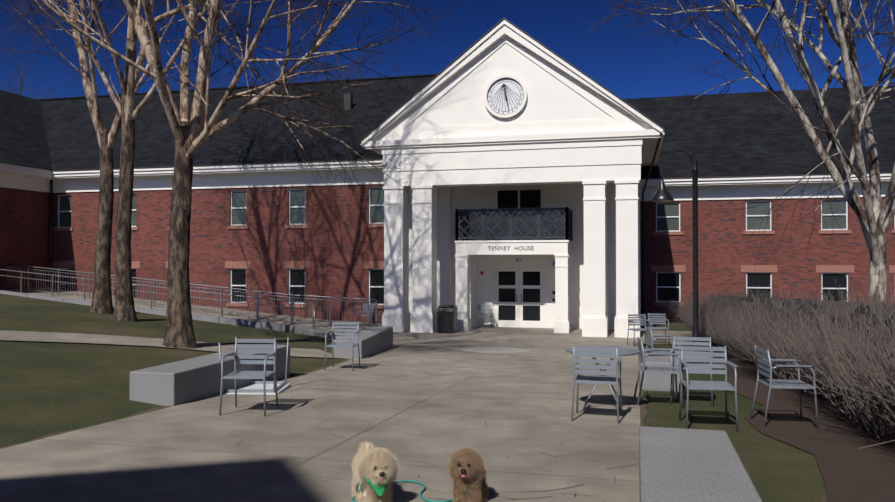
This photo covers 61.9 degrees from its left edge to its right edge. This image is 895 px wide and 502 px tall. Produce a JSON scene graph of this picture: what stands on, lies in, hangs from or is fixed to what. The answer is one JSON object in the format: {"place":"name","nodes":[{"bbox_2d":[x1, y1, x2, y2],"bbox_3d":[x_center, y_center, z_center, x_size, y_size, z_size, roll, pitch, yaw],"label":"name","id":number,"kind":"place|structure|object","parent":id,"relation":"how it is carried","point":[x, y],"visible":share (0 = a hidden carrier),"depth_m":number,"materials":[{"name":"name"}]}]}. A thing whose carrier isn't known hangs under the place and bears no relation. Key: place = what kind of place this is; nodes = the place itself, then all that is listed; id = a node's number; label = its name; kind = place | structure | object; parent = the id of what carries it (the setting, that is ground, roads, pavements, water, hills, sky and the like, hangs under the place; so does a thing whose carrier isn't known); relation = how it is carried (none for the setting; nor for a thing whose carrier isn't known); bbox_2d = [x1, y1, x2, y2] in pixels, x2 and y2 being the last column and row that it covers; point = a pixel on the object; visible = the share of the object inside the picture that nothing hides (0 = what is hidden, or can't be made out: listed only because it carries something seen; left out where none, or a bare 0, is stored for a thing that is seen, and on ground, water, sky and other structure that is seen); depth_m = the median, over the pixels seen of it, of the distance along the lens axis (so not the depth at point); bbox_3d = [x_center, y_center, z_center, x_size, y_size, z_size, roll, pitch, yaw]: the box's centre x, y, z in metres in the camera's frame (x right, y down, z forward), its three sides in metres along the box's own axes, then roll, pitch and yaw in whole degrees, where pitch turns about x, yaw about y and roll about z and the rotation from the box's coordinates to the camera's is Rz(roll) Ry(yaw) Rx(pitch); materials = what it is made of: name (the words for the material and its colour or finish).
{"place":"outdoors","nodes":[
{"label":"outdoors","id":0,"kind":"place"},
{"bbox_2d":[0,330,342,357],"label":"sidewalk","id":1,"kind":"structure","parent":0,"point":[78,338],"depth_m":14.40,"materials":[{"name":"concrete"}]},
{"bbox_2d":[0,294,827,501],"bbox_3d":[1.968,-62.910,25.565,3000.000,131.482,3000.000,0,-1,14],"label":"lawn","id":2,"kind":"structure","parent":0,"point":[46,388],"depth_m":10.21,"materials":[{"name":"green plant"}]},
{"bbox_2d":[0,28,99,98],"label":"tree","id":3,"kind":"object","parent":2,"relation":"on","point":[20,87],"visible":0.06,"depth_m":65.94,"materials":[{"name":"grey plant"}]},
{"bbox_2d":[0,0,282,313],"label":"birch tree","id":4,"kind":"object","parent":2,"relation":"on","point":[101,303],"visible":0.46,"depth_m":19.89,"materials":[{"name":"brown plant"}]},
{"bbox_2d":[0,288,381,337],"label":"concrete ramp","id":5,"kind":"object","parent":2,"relation":"on","point":[326,327],"visible":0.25,"depth_m":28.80,"materials":[{"name":"grey concrete"}]},
{"bbox_2d":[0,264,376,329],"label":"ramp railings","id":6,"kind":"object","parent":5,"relation":"on","point":[292,307],"visible":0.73,"depth_m":27.59,"materials":[{"name":"grey metal"}]},
{"bbox_2d":[0,0,423,321],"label":"birch tree","id":7,"kind":"object","parent":2,"relation":"on","point":[124,308],"visible":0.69,"depth_m":18.44,"materials":[{"name":"brown plant"}]},
{"bbox_2d":[1,0,469,349],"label":"birch tree","id":8,"kind":"object","parent":2,"relation":"on","point":[179,330],"visible":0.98,"depth_m":14.36,"materials":[{"name":"brown plant"}]},
{"bbox_2d":[267,52,340,82],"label":"tree","id":9,"kind":"object","parent":2,"relation":"on","point":[295,71],"visible":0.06,"depth_m":69.81,"materials":[{"name":"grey plant"}]},
{"bbox_2d":[0,327,691,501],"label":"paved plaza","id":10,"kind":"structure","parent":2,"relation":"on","point":[64,469],"depth_m":7.39,"materials":[{"name":"beige concrete"}]},
{"bbox_2d":[129,345,289,405],"bbox_3d":[-3.284,1.862,10.808,0.640,0.666,3.200,0,-1,14],"label":"stone bench","id":11,"kind":"object","parent":10,"relation":"on","point":[183,381],"visible":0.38,"depth_m":9.72,"materials":[{"name":"grey stone"}]},
{"bbox_2d":[219,337,290,394],"bbox_3d":[-2.753,1.628,10.667,0.840,0.721,0.840,0,-1,0],"label":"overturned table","id":12,"kind":"object","parent":10,"relation":"on","point":[254,387],"visible":0.52,"depth_m":10.63,"materials":[{"name":"metal"}]},
{"bbox_2d":[0,354,646,448],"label":"lawn edge","id":13,"kind":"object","parent":10,"relation":"on","point":[643,412],"depth_m":8.77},
{"bbox_2d":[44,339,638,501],"bbox_3d":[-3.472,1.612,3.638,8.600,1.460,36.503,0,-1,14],"label":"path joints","id":14,"kind":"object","parent":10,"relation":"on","point":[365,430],"visible":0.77,"depth_m":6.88,"materials":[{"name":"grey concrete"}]},
{"bbox_2d":[334,327,392,358],"bbox_3d":[-1.905,2.223,17.263,0.640,0.652,3.300,0,-1,7],"label":"stone bench","id":15,"kind":"object","parent":10,"relation":"on","point":[373,340],"visible":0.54,"depth_m":16.59,"materials":[{"name":"grey stone"}]},
{"bbox_2d":[350,441,399,501],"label":"white dog","id":16,"kind":"object","parent":10,"relation":"on","point":[368,458],"visible":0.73,"depth_m":4.95,"materials":[{"name":"fur"}]},
{"bbox_2d":[364,476,391,495],"bbox_3d":[-0.456,1.535,4.935,0.236,0.127,0.147,0,-1,-18],"label":"dog bandana","id":17,"kind":"object","parent":16,"relation":"on","point":[379,489],"visible":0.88,"depth_m":4.88,"materials":[{"name":"green fabric"}]},
{"bbox_2d":[374,466,387,480],"bbox_3d":[-0.438,1.447,4.862,0.087,0.094,0.086,0,-1,14],"label":"dog's face","id":18,"kind":"object","parent":16,"relation":"on","point":[381,474],"visible":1,"depth_m":4.83},
{"bbox_2d":[351,480,467,501],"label":"dog leash","id":19,"kind":"object","parent":10,"relation":"on","point":[422,490],"visible":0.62,"depth_m":5.16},
{"bbox_2d":[213,359,640,500],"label":"fallen twigs","id":20,"kind":"object","parent":10,"relation":"on","point":[507,455],"visible":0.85,"depth_m":6.01,"materials":[{"name":"brown"}]},
{"bbox_2d":[436,305,457,332],"bbox_3d":[-0.005,2.313,25.387,0.620,0.930,0.620,0,-1,14],"label":"waste bin","id":21,"kind":"object","parent":10,"relation":"on","point":[446,318],"visible":0.98,"depth_m":25.12,"materials":[{"name":"black metal"}]},
{"bbox_2d":[447,447,488,501],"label":"brown dog","id":22,"kind":"object","parent":10,"relation":"on","point":[476,485],"visible":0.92,"depth_m":5.01,"materials":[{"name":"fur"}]},
{"bbox_2d":[457,463,470,477],"bbox_3d":[0.105,1.451,4.931,0.093,0.090,0.074,0,-1,14],"label":"dog's face","id":23,"kind":"object","parent":22,"relation":"attached to","point":[463,472],"visible":1,"depth_m":4.92},
{"bbox_2d":[456,347,528,352],"bbox_3d":[1.101,2.418,18.230,1.800,0.072,1.800,0,-1,14],"label":"path inlay","id":24,"kind":"object","parent":10,"relation":"on","point":[492,350],"visible":1,"depth_m":18.16,"materials":[{"name":"stone"}]},
{"bbox_2d":[455,240,572,332],"bbox_3d":[2.391,1.228,26.535,3.980,3.170,1.839,0,-1,14],"label":"door surround","id":25,"kind":"object","parent":10,"relation":"on","point":[466,256],"visible":0.9,"depth_m":25.89,"materials":[{"name":"paint"}]},
{"bbox_2d":[488,246,533,249],"bbox_3d":[2.172,-0.096,25.692,1.596,0.140,0.012,0,-1,14],"label":"house sign","id":26,"kind":"object","parent":25,"relation":"attached to","point":[509,246],"depth_m":25.70,"materials":[{"name":"grey"}]},
{"bbox_2d":[455,207,572,240],"bbox_3d":[2.402,-0.916,26.608,3.930,1.120,1.820,0,-1,14],"label":"balcony railing","id":27,"kind":"object","parent":25,"relation":"on","point":[462,215],"visible":1,"depth_m":25.82,"materials":[{"name":"black metal"}]},
{"bbox_2d":[219,303,818,430],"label":"chairs","id":28,"kind":"object","parent":10,"relation":"on","point":[692,354],"visible":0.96,"depth_m":8.62,"materials":[{"name":"metal"}]},
{"bbox_2d":[566,346,639,409],"bbox_3d":[1.950,1.604,9.353,0.910,0.736,0.910,0,-1,14],"label":"round table","id":29,"kind":"object","parent":10,"relation":"on","point":[625,351],"visible":0.52,"depth_m":9.25,"materials":[{"name":"metal"}]},
{"bbox_2d":[640,353,680,391],"bbox_3d":[3.340,1.971,11.707,0.620,0.593,1.150,0,-1,14],"label":"bench granite","id":30,"kind":"object","parent":10,"relation":"on","point":[656,382],"visible":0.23,"depth_m":11.17,"materials":[{"name":"grey stone"}]},
{"bbox_2d":[639,426,761,501],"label":"stone slab","id":31,"kind":"structure","parent":10,"relation":"on","point":[686,465],"depth_m":4.35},
{"bbox_2d":[297,33,398,81],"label":"tree","id":32,"kind":"object","parent":2,"relation":"on","point":[345,62],"visible":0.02,"depth_m":63.34,"materials":[{"name":"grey plant"}]},
{"bbox_2d":[0,74,894,322],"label":"building wings","id":33,"kind":"object","parent":2,"relation":"on","point":[261,220],"visible":0.62,"depth_m":30.59},
{"bbox_2d":[360,18,664,337],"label":"portico","id":34,"kind":"structure","parent":2,"relation":"on","point":[582,146],"depth_m":25.21,"materials":[{"name":"paint"}]},
{"bbox_2d":[488,78,523,114],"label":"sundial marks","id":35,"kind":"object","parent":34,"relation":"on","point":[504,87],"visible":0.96,"depth_m":24.80,"materials":[{"name":"grey"}]},
{"bbox_2d":[481,262,554,300],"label":"wall fittings","id":36,"kind":"object","parent":34,"relation":"attached to","point":[553,292],"depth_m":27.07,"materials":[{"name":"red"}]},
{"bbox_2d":[650,150,701,363],"bbox_3d":[4.755,0.119,15.519,1.030,4.436,0.473,0,-1,14],"label":"lamp post","id":37,"kind":"object","parent":2,"relation":"on","point":[662,194],"visible":0.85,"depth_m":15.41,"materials":[{"name":"black metal"}]},
{"bbox_2d":[700,341,894,501],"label":"mulch bed","id":38,"kind":"object","parent":2,"relation":"on","point":[850,470],"visible":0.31,"depth_m":7.61,"materials":[{"name":"soil"}]},
{"bbox_2d":[585,0,894,303],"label":"birch tree","id":39,"kind":"object","parent":38,"relation":"on","point":[875,216],"visible":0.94,"depth_m":12.55,"materials":[{"name":"white plant"}]},
{"bbox_2d":[664,276,894,448],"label":"hedge","id":40,"kind":"object","parent":38,"relation":"on","point":[833,356],"depth_m":9.56,"materials":[{"name":"brown plant"}]},
{"bbox_2d":[0,0,894,98],"label":"sky","id":41,"kind":"structure","parent":0,"point":[633,70],"materials":[{"name":"blue"}]}
]}

